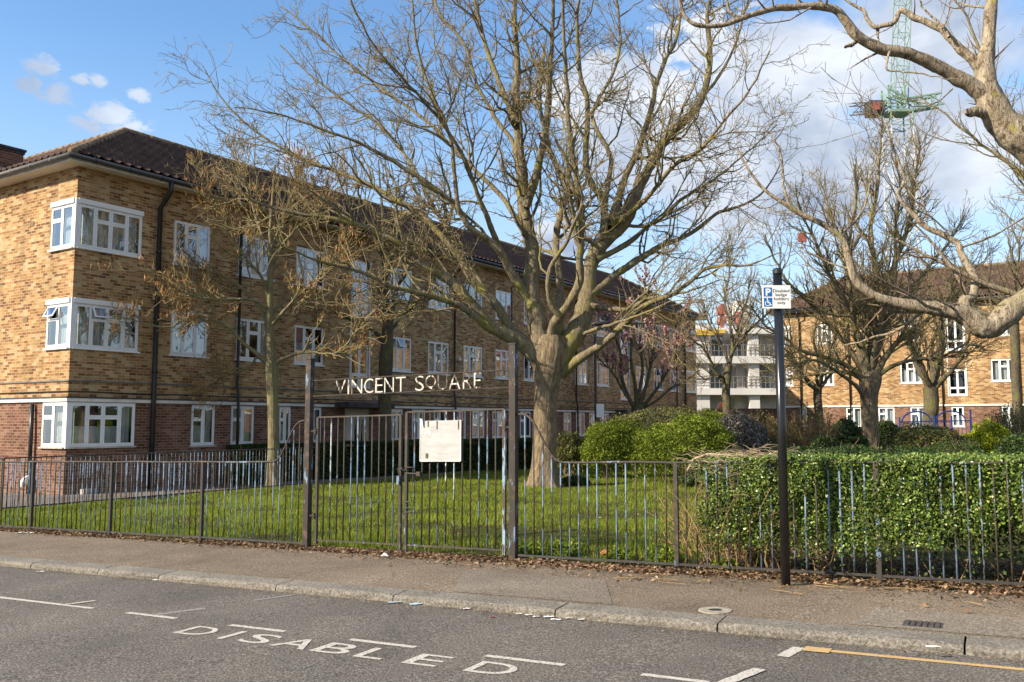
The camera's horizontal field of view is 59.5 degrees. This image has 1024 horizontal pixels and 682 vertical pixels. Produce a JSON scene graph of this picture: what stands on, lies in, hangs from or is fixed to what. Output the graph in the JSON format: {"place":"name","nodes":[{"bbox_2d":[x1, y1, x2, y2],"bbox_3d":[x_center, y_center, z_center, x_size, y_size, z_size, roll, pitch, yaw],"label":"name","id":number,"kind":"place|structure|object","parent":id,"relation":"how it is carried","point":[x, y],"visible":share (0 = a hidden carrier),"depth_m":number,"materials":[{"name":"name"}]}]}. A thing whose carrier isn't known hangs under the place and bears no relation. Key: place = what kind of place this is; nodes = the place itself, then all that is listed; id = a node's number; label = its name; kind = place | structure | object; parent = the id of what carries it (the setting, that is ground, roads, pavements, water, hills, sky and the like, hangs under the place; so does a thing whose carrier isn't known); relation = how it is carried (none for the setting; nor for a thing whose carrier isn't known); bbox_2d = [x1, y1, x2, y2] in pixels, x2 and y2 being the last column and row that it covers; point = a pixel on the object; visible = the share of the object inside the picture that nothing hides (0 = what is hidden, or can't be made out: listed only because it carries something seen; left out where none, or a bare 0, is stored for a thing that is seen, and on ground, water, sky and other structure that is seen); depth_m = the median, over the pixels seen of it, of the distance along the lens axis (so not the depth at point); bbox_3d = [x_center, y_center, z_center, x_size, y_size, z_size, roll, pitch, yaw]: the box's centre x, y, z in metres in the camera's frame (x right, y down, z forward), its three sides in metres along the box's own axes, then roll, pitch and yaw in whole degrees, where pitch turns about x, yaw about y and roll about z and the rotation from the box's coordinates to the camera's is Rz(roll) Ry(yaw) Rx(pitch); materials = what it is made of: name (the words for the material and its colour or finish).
{"place":"outdoors","nodes":[
{"label":"outdoors","id":0,"kind":"place"},
{"bbox_2d":[3,459,613,506],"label":"path","id":1,"kind":"structure","parent":0,"point":[98,498],"depth_m":23.09,"materials":[{"name":"concrete"}]},
{"bbox_2d":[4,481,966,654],"bbox_3d":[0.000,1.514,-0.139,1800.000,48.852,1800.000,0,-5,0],"label":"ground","id":2,"kind":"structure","parent":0,"point":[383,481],"depth_m":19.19,"materials":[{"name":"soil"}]},
{"bbox_2d":[0,447,315,511],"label":"path railing","id":3,"kind":"object","parent":2,"relation":"on","point":[126,454],"visible":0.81,"depth_m":20.74,"materials":[{"name":"black metal"}]},
{"bbox_2d":[220,446,266,485],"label":"shrub","id":4,"kind":"object","parent":2,"relation":"on","point":[258,468],"visible":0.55,"depth_m":25.68,"materials":[{"name":"green plant"}]},
{"bbox_2d":[90,117,396,490],"bbox_3d":[-7.438,-1.302,25.672,7.938,11.141,4.839,1,-5,-13],"label":"young tree","id":5,"kind":"object","parent":2,"relation":"on","point":[270,361],"visible":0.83,"depth_m":25.15,"materials":[{"name":"brown plant"}]},
{"bbox_2d":[3,460,603,511],"bbox_3d":[-2.789,4.557,30.343,0.090,0.179,39.990,-3,-6,33],"label":"path edging","id":6,"kind":"object","parent":2,"relation":"on","point":[149,498],"visible":0.12,"depth_m":24.17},
{"bbox_2d":[0,127,705,494],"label":"apartment block","id":7,"kind":"structure","parent":2,"relation":"on","point":[76,377],"depth_m":26.71,"materials":[{"name":"brown brick"}]},
{"bbox_2d":[38,402,74,448],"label":"window","id":8,"kind":"structure","parent":7,"relation":"in","point":[57,416],"depth_m":23.49,"materials":[{"name":"white plastic"}]},
{"bbox_2d":[42,297,78,350],"bbox_3d":[-11.968,-0.440,23.689,1.140,1.345,0.435,-3,-6,33],"label":"window","id":9,"kind":"structure","parent":7,"relation":"in","point":[62,305],"depth_m":23.70,"materials":[{"name":"white plastic"}]},
{"bbox_2d":[47,197,82,252],"bbox_3d":[-11.936,-3.075,23.977,1.140,1.345,0.320,-3,-6,33],"label":"window","id":10,"kind":"structure","parent":7,"relation":"in","point":[66,221],"depth_m":23.94,"materials":[{"name":"white plastic"}]},
{"bbox_2d":[68,402,135,448],"bbox_3d":[-10.984,2.256,23.966,0.295,1.205,1.940,-3,-6,33],"label":"window","id":11,"kind":"structure","parent":7,"relation":"in","point":[86,436],"depth_m":23.94,"materials":[{"name":"white plastic"}]},
{"bbox_2d":[71,297,140,352],"bbox_3d":[-10.947,-0.395,24.182,0.435,1.345,1.940,-3,-6,33],"label":"window","id":12,"kind":"structure","parent":7,"relation":"in","point":[93,320],"depth_m":24.15,"materials":[{"name":"white plastic"}]},
{"bbox_2d":[77,198,143,258],"bbox_3d":[-10.995,-3.031,24.456,0.320,1.345,1.940,-3,-6,33],"label":"window","id":13,"kind":"structure","parent":7,"relation":"in","point":[107,228],"depth_m":24.43,"materials":[{"name":"white plastic"}]},
{"bbox_2d":[168,310,208,358],"bbox_3d":[-9.554,-0.192,26.401,0.250,1.345,1.385,-3,-6,33],"label":"window","id":14,"kind":"structure","parent":7,"relation":"in","point":[195,346],"depth_m":26.49,"materials":[{"name":"white plastic"}]},
{"bbox_2d":[172,220,211,270],"bbox_3d":[-9.552,-2.831,26.641,0.245,1.345,1.385,-3,-6,33],"label":"window","id":15,"kind":"structure","parent":7,"relation":"in","point":[200,237],"depth_m":26.76,"materials":[{"name":"white plastic"}]},
{"bbox_2d":[189,405,216,446],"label":"window","id":16,"kind":"structure","parent":7,"relation":"in","point":[200,435],"depth_m":26.66,"materials":[{"name":"white plastic"}]},
{"bbox_2d":[230,406,253,443],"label":"window","id":17,"kind":"structure","parent":7,"relation":"in","point":[244,410],"depth_m":27.88,"materials":[{"name":"white plastic"}]},
{"bbox_2d":[234,317,264,361],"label":"window","id":18,"kind":"structure","parent":7,"relation":"in","point":[260,333],"depth_m":28.40,"materials":[{"name":"white plastic"}]},
{"bbox_2d":[237,233,273,281],"bbox_3d":[-8.236,-2.650,28.625,0.250,1.345,1.489,-3,-6,33],"label":"window","id":19,"kind":"structure","parent":7,"relation":"in","point":[263,264],"depth_m":28.73,"materials":[{"name":"white plastic"}]},
{"bbox_2d":[279,407,290,442],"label":"window","id":20,"kind":"structure","parent":7,"relation":"in","point":[282,427],"depth_m":29.27,"materials":[{"name":"white plastic"}]},
{"bbox_2d":[293,325,324,366],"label":"window","id":21,"kind":"structure","parent":7,"relation":"in","point":[299,359],"depth_m":30.25,"materials":[{"name":"white plastic"}]},
{"bbox_2d":[295,246,326,289],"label":"window","id":22,"kind":"structure","parent":7,"relation":"in","point":[310,264],"depth_m":30.66,"materials":[{"name":"glass"}]},
{"bbox_2d":[350,343,369,387],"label":"window","id":23,"kind":"structure","parent":7,"relation":"in","point":[358,374],"depth_m":32.33,"materials":[{"name":"white plastic"}]},
{"bbox_2d":[391,409,402,440],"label":"window","id":24,"kind":"structure","parent":7,"relation":"in","point":[394,411],"depth_m":33.89,"materials":[{"name":"white plastic"}]},
{"bbox_2d":[389,267,412,304],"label":"window","id":25,"kind":"structure","parent":7,"relation":"in","point":[403,284],"depth_m":34.66,"materials":[{"name":"white plastic"}]},
{"bbox_2d":[393,336,412,372],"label":"window","id":26,"kind":"structure","parent":7,"relation":"in","point":[399,343],"depth_m":34.42,"materials":[{"name":"white plastic"}]},
{"bbox_2d":[412,409,424,438],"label":"window","id":27,"kind":"structure","parent":7,"relation":"in","point":[418,415],"depth_m":34.96,"materials":[{"name":"white plastic"}]},
{"bbox_2d":[427,341,449,375],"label":"window","id":28,"kind":"structure","parent":7,"relation":"in","point":[436,350],"depth_m":36.32,"materials":[{"name":"white plastic"}]},
{"bbox_2d":[428,277,450,311],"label":"window","id":29,"kind":"structure","parent":7,"relation":"in","point":[439,305],"depth_m":36.59,"materials":[{"name":"white plastic"}]},
{"bbox_2d":[464,345,483,377],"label":"window","id":30,"kind":"structure","parent":7,"relation":"in","point":[469,365],"depth_m":38.32,"materials":[{"name":"white plastic"}]},
{"bbox_2d":[472,411,483,437],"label":"window","id":31,"kind":"structure","parent":7,"relation":"in","point":[475,414],"depth_m":38.36,"materials":[{"name":"white plastic"}]},
{"bbox_2d":[492,411,501,437],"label":"window","id":32,"kind":"structure","parent":7,"relation":"in","point":[497,412],"depth_m":39.48,"materials":[{"name":"white plastic"}]},
{"bbox_2d":[495,349,508,379],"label":"window","id":33,"kind":"structure","parent":7,"relation":"in","point":[506,359],"depth_m":40.09,"materials":[{"name":"white plastic"}]},
{"bbox_2d":[574,360,588,385],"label":"window","id":34,"kind":"structure","parent":7,"relation":"in","point":[580,369],"depth_m":46.14,"materials":[{"name":"white plastic"}]},
{"bbox_2d":[597,361,610,386],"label":"window","id":35,"kind":"structure","parent":7,"relation":"in","point":[601,371],"depth_m":48.10,"materials":[{"name":"white plastic"}]},
{"bbox_2d":[292,123,450,445],"bbox_3d":[-4.548,-1.582,31.409,6.362,13.267,4.442,1,-5,-12],"label":"slim tree","id":36,"kind":"object","parent":2,"relation":"on","point":[385,368],"visible":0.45,"depth_m":30.93,"materials":[{"name":"brown plant"}]},
{"bbox_2d":[0,555,1023,660],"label":"kerb","id":37,"kind":"structure","parent":2,"relation":"on","point":[1012,649],"depth_m":7.15,"materials":[{"name":"concrete"}]},
{"bbox_2d":[695,300,775,409],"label":"unfinished building","id":38,"kind":"structure","parent":2,"relation":"on","point":[759,395],"depth_m":82.34,"materials":[{"name":"white concrete"}]},
{"bbox_2d":[646,449,1023,586],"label":"privet hedge","id":39,"kind":"object","parent":2,"relation":"on","point":[763,476],"visible":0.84,"depth_m":8.28,"materials":[{"name":"green plant"}]},
{"bbox_2d":[665,443,814,476],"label":"cut twigs","id":40,"kind":"object","parent":39,"relation":"on","point":[719,454],"visible":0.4,"depth_m":9.15,"materials":[{"name":"wood"}]},
{"bbox_2d":[767,261,1023,447],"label":"apartment block","id":41,"kind":"structure","parent":2,"relation":"on","point":[983,389],"depth_m":54.80,"materials":[{"name":"brown brick"}]},
{"bbox_2d":[846,407,860,426],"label":"window","id":42,"kind":"structure","parent":41,"relation":"in","point":[855,411],"depth_m":56.51,"materials":[{"name":"white plastic"}]},
{"bbox_2d":[878,407,894,422],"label":"window","id":43,"kind":"structure","parent":41,"relation":"in","point":[885,413],"depth_m":55.50,"materials":[{"name":"white plastic"}]},
{"bbox_2d":[900,362,922,383],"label":"window","id":44,"kind":"structure","parent":41,"relation":"in","point":[906,377],"depth_m":54.92,"materials":[{"name":"white plastic"}]},
{"bbox_2d":[951,406,964,426],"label":"window","id":45,"kind":"structure","parent":41,"relation":"in","point":[955,417],"depth_m":53.27,"materials":[{"name":"white plastic"}]},
{"bbox_2d":[948,369,967,395],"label":"window","id":46,"kind":"structure","parent":41,"relation":"in","point":[957,381],"depth_m":53.34,"materials":[{"name":"white plastic"}]},
{"bbox_2d":[990,359,1010,381],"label":"window","id":47,"kind":"structure","parent":41,"relation":"in","point":[1000,370],"depth_m":52.25,"materials":[{"name":"white plastic"}]},
{"bbox_2d":[849,0,944,269],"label":"tower crane","id":48,"kind":"object","parent":2,"relation":"on","point":[902,112],"visible":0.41,"depth_m":77.94,"materials":[{"name":"metal"}]},
{"bbox_2d":[0,566,1023,681],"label":"road","id":49,"kind":"structure","parent":0,"point":[107,638],"depth_m":6.33,"materials":[{"name":"asphalt"}]},
{"bbox_2d":[172,626,516,673],"bbox_3d":[-1.264,2.159,6.308,2.932,0.059,0.265,-3,-6,29],"label":"road lettering","id":50,"kind":"object","parent":49,"relation":"on","point":[302,646],"visible":1,"depth_m":6.24},
{"bbox_2d":[5,566,1020,663],"bbox_3d":[0.279,2.205,7.108,17.496,0.360,0.214,-3,-6,29],"label":"gutter debris","id":51,"kind":"object","parent":49,"relation":"on","point":[269,592],"visible":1,"depth_m":7.17,"materials":[{"name":"brown plant"}]},
{"bbox_2d":[485,655,564,665],"bbox_3d":[0.080,2.092,5.874,0.586,0.012,0.062,-3,-6,29],"label":"road marking","id":52,"kind":"object","parent":49,"relation":"on","point":[528,660],"visible":1,"depth_m":5.86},
{"bbox_2d":[641,673,708,681],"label":"road marking","id":53,"kind":"object","parent":49,"relation":"on","point":[670,677],"visible":1,"depth_m":5.40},
{"bbox_2d":[718,668,763,681],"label":"road marking","id":54,"kind":"object","parent":49,"relation":"on","point":[743,675],"visible":1,"depth_m":5.41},
{"bbox_2d":[830,650,1023,670],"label":"road marking","id":55,"kind":"object","parent":49,"relation":"on","point":[922,659],"visible":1,"depth_m":5.69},
{"bbox_2d":[0,531,1023,639],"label":"pavement","id":56,"kind":"structure","parent":0,"point":[758,598],"depth_m":8.72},
{"bbox_2d":[0,527,1023,611],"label":"leaf litter","id":57,"kind":"object","parent":56,"relation":"on","point":[694,571],"visible":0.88,"depth_m":9.15,"materials":[{"name":"plant"}]},
{"bbox_2d":[557,562,981,604],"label":"fallen sticks","id":58,"kind":"object","parent":57,"relation":"on","point":[794,585],"visible":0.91,"depth_m":8.00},
{"bbox_2d":[454,569,611,603],"bbox_3d":[0.150,2.276,8.351,2.176,0.043,1.131,-3,-6,30],"label":"pavement patch","id":59,"kind":"object","parent":56,"relation":"on","point":[524,585],"visible":1,"depth_m":8.28,"materials":[{"name":"concrete"}]},
{"bbox_2d":[698,607,731,613],"bbox_3d":[1.597,2.128,7.050,0.260,0.035,0.260,0,-5,0],"label":"stopcock cover","id":60,"kind":"object","parent":56,"relation":"on","point":[715,610],"visible":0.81,"depth_m":7.03,"materials":[{"name":"metal"}]},
{"bbox_2d":[762,268,790,586],"bbox_3d":[2.439,0.817,8.201,0.262,3.000,0.099,0,-5,0],"label":"parking sign","id":61,"kind":"object","parent":56,"relation":"on","point":[776,295],"visible":0.98,"depth_m":8.20,"materials":[{"name":"black metal"}]},
{"bbox_2d":[850,608,1023,637],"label":"pavement patch","id":62,"kind":"object","parent":56,"relation":"on","point":[970,624],"visible":1,"depth_m":6.51,"materials":[{"name":"concrete"}]},
{"bbox_2d":[902,620,943,628],"bbox_3d":[2.947,2.040,6.425,0.260,0.037,0.200,-3,-6,29],"label":"drain cover","id":63,"kind":"object","parent":62,"relation":"on","point":[927,624],"visible":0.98,"depth_m":6.41,"materials":[{"name":"metal"}]},
{"bbox_2d":[0,0,1023,327],"label":"sky","id":64,"kind":"structure","parent":0,"point":[71,71],"materials":[{"name":"blue"}]},
{"bbox_2d":[0,448,1023,593],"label":"lawn","id":65,"kind":"structure","parent":0,"point":[556,532],"depth_m":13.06,"materials":[{"name":"plant"}]},
{"bbox_2d":[0,420,304,543],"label":"railing fence","id":66,"kind":"object","parent":65,"relation":"on","point":[111,491],"visible":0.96,"depth_m":12.80,"materials":[{"name":"black metal"}]},
{"bbox_2d":[302,358,315,547],"bbox_3d":[-2.594,1.526,11.415,0.092,2.614,0.092,-3,-6,29],"label":"gate post","id":67,"kind":"object","parent":65,"relation":"on","point":[308,456],"visible":0.78,"depth_m":11.40,"materials":[{"name":"black metal"}]},
{"bbox_2d":[309,414,402,551],"bbox_3d":[-1.931,1.722,11.031,1.395,1.635,0.055,-3,-6,28],"label":"gate leaf","id":68,"kind":"object","parent":67,"relation":"attached to","point":[316,430],"visible":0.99,"depth_m":11.01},
{"bbox_2d":[226,437,532,483],"bbox_3d":[-3.950,4.027,30.807,12.058,1.359,1.046,4,-7,-39],"label":"shaded hedge","id":69,"kind":"object","parent":65,"relation":"on","point":[483,455],"visible":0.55,"depth_m":30.01,"materials":[{"name":"green plant"}]},
{"bbox_2d":[155,0,828,487],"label":"plane tree","id":70,"kind":"object","parent":65,"relation":"on","point":[547,350],"visible":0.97,"depth_m":23.01,"materials":[{"name":"brown plant"}]},
{"bbox_2d":[508,343,518,559],"bbox_3d":[0.017,1.331,9.998,0.092,2.624,0.092,-3,-6,29],"label":"gate post","id":71,"kind":"object","parent":65,"relation":"on","point":[513,450],"visible":0.8,"depth_m":9.97,"materials":[{"name":"black metal"}]},
{"bbox_2d":[312,369,508,396],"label":"name arch","id":72,"kind":"structure","parent":71,"relation":"attached to","point":[417,381],"depth_m":10.74,"materials":[{"name":"metal"}]},
{"bbox_2d":[404,408,508,554],"bbox_3d":[-0.644,1.627,10.322,1.444,1.691,0.055,-3,-6,29],"label":"gate leaf","id":73,"kind":"object","parent":71,"relation":"attached to","point":[504,482],"visible":1,"depth_m":10.29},
{"bbox_2d":[420,419,461,461],"bbox_3d":[-0.840,1.155,10.437,0.572,0.506,0.036,-3,-6,29],"label":"notice board","id":74,"kind":"object","parent":73,"relation":"attached to","point":[440,440],"visible":1,"depth_m":10.44,"materials":[{"name":"paint"}]},
{"bbox_2d":[557,430,585,476],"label":"shrub","id":75,"kind":"object","parent":65,"relation":"on","point":[567,449],"visible":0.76,"depth_m":26.63,"materials":[{"name":"green plant"}]},
{"bbox_2d":[561,468,595,484],"bbox_3d":[1.658,3.505,23.527,1.060,0.568,0.816,2,-5,-18],"label":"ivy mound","id":76,"kind":"object","parent":65,"relation":"on","point":[574,480],"visible":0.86,"depth_m":23.38,"materials":[{"name":"green plant"}]},
{"bbox_2d":[591,321,608,421],"bbox_3d":[3.961,2.337,39.943,0.785,6.524,0.220,0,-5,0],"label":"street lamp","id":77,"kind":"object","parent":65,"relation":"on","point":[598,410],"visible":0.69,"depth_m":39.94,"materials":[{"name":"black metal"}]},
{"bbox_2d":[572,418,649,478],"bbox_3d":[2.988,3.151,26.639,2.533,1.849,1.980,0,-5,0],"label":"round bush","id":78,"kind":"object","parent":65,"relation":"on","point":[613,443],"visible":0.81,"depth_m":26.14,"materials":[{"name":"green plant"}]},
{"bbox_2d":[506,535,770,570],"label":"weeds","id":79,"kind":"object","parent":65,"relation":"on","point":[651,553],"visible":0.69,"depth_m":9.77,"materials":[{"name":"green plant"}]},
{"bbox_2d":[582,264,698,421],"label":"blossom tree","id":80,"kind":"object","parent":65,"relation":"on","point":[638,402],"visible":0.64,"depth_m":43.99,"materials":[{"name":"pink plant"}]},
{"bbox_2d":[594,404,704,467],"bbox_3d":[5.245,3.491,32.936,4.581,2.366,4.409,-3,-6,32],"label":"shrub","id":81,"kind":"object","parent":65,"relation":"on","point":[644,415],"visible":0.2,"depth_m":32.43,"materials":[{"name":"green plant"}]},
{"bbox_2d":[626,412,742,483],"bbox_3d":[4.508,2.778,23.463,3.052,1.901,2.438,0,-5,0],"label":"round bush","id":82,"kind":"object","parent":65,"relation":"on","point":[643,446],"visible":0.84,"depth_m":22.86,"materials":[{"name":"green plant"}]},
{"bbox_2d":[678,465,740,485],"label":"shrub","id":83,"kind":"object","parent":65,"relation":"on","point":[692,478],"visible":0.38,"depth_m":21.89,"materials":[{"name":"green plant"}]},
{"bbox_2d":[685,406,733,433],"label":"shrub","id":84,"kind":"object","parent":65,"relation":"on","point":[714,415],"visible":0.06,"depth_m":37.55,"materials":[{"name":"green plant"}]},
{"bbox_2d":[667,224,773,415],"bbox_3d":[9.480,-0.303,40.165,5.459,10.520,4.420,0,-5,0],"label":"thin forked tree","id":85,"kind":"object","parent":65,"relation":"on","point":[725,379],"visible":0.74,"depth_m":39.95,"materials":[{"name":"brown plant"}]},
{"bbox_2d":[692,408,774,472],"bbox_3d":[6.611,3.014,26.908,2.596,2.065,2.113,0,-5,0],"label":"shrub","id":86,"kind":"object","parent":65,"relation":"on","point":[739,423],"visible":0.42,"depth_m":26.32,"materials":[{"name":"grey plant"}]},
{"bbox_2d":[702,408,776,440],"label":"brick wall","id":87,"kind":"structure","parent":65,"relation":"on","point":[771,411],"depth_m":61.81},
{"bbox_2d":[743,410,792,453],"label":"shrub","id":88,"kind":"object","parent":65,"relation":"on","point":[772,432],"visible":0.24,"depth_m":27.63,"materials":[{"name":"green plant"}]},
{"bbox_2d":[516,413,1023,584],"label":"railing fence","id":89,"kind":"object","parent":65,"relation":"on","point":[879,575],"visible":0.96,"depth_m":8.78,"materials":[{"name":"black metal"}]},
{"bbox_2d":[786,403,852,448],"bbox_3d":[9.127,2.914,26.818,2.170,2.147,1.812,0,-5,0],"label":"shrub","id":90,"kind":"object","parent":65,"relation":"on","point":[799,438],"visible":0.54,"depth_m":26.67,"materials":[{"name":"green plant"}]},
{"bbox_2d":[809,432,844,453],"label":"shrub","id":91,"kind":"object","parent":65,"relation":"on","point":[822,440],"visible":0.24,"depth_m":24.73,"materials":[{"name":"green plant"}]},
{"bbox_2d":[759,273,904,431],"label":"garden tree","id":92,"kind":"object","parent":65,"relation":"on","point":[818,386],"visible":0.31,"depth_m":41.82,"materials":[{"name":"brown plant"}]},
{"bbox_2d":[659,0,1023,369],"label":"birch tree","id":93,"kind":"object","parent":65,"relation":"on","point":[1002,119],"visible":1,"depth_m":9.74,"materials":[{"name":"brown plant"}]},
{"bbox_2d":[824,415,871,448],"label":"shrub","id":94,"kind":"object","parent":65,"relation":"on","point":[855,432],"visible":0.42,"depth_m":27.58,"materials":[{"name":"green plant"}]},
{"bbox_2d":[761,439,937,471],"bbox_3d":[9.256,3.113,23.773,5.922,1.142,4.756,0,-5,0],"label":"shrub","id":95,"kind":"object","parent":65,"relation":"on","point":[852,449],"visible":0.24,"depth_m":23.41,"materials":[{"name":"green plant"}]},
{"bbox_2d":[714,85,1018,447],"bbox_3d":[11.879,-2.299,30.382,10.601,14.364,7.037,0,-5,0],"label":"spreading tree","id":96,"kind":"object","parent":65,"relation":"on","point":[869,378],"visible":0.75,"depth_m":29.81,"materials":[{"name":"brown plant"}]},
{"bbox_2d":[878,416,899,445],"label":"shrub","id":97,"kind":"object","parent":65,"relation":"on","point":[887,427],"visible":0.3,"depth_m":31.52,"materials":[{"name":"green plant"}]},
{"bbox_2d":[877,417,982,453],"bbox_3d":[12.484,3.102,26.811,3.116,1.677,2.582,0,-5,0],"label":"shrub","id":98,"kind":"object","parent":65,"relation":"on","point":[903,437],"visible":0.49,"depth_m":26.38,"materials":[{"name":"green plant"}]},
{"bbox_2d":[878,248,991,445],"bbox_3d":[17.920,0.651,38.398,4.752,8.943,4.956,-1,-5,15],"label":"forked tree","id":99,"kind":"object","parent":65,"relation":"on","point":[933,383],"visible":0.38,"depth_m":37.71,"materials":[{"name":"brown plant"}]},
{"bbox_2d":[899,409,971,445],"bbox_3d":[17.568,3.920,37.036,4.188,2.150,2.548,0,-5,0],"label":"climbing frame","id":100,"kind":"object","parent":65,"relation":"on","point":[934,422],"visible":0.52,"depth_m":35.84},
{"bbox_2d":[855,0,1023,239],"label":"overhanging tree","id":101,"kind":"object","parent":65,"relation":"on","point":[1018,172],"visible":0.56,"depth_m":20.49,"materials":[{"name":"brown plant"}]},
{"bbox_2d":[919,434,985,479],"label":"shrub","id":102,"kind":"object","parent":65,"relation":"on","point":[944,446],"visible":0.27,"depth_m":21.70,"materials":[{"name":"green plant"}]},
{"bbox_2d":[888,186,1023,430],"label":"distant tree","id":103,"kind":"object","parent":65,"relation":"on","point":[1015,359],"visible":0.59,"depth_m":44.36,"materials":[{"name":"brown plant"}]},
{"bbox_2d":[961,416,1013,454],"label":"shrub","id":104,"kind":"object","parent":65,"relation":"on","point":[987,438],"visible":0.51,"depth_m":27.05,"materials":[{"name":"green plant"}]},
{"bbox_2d":[982,400,1023,450],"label":"shrub","id":105,"kind":"object","parent":65,"relation":"on","point":[1006,423],"visible":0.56,"depth_m":32.70,"materials":[{"name":"green plant"}]},
{"bbox_2d":[993,431,1023,454],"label":"shrub","id":106,"kind":"object","parent":65,"relation":"on","point":[1011,447],"visible":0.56,"depth_m":25.64,"materials":[{"name":"green plant"}]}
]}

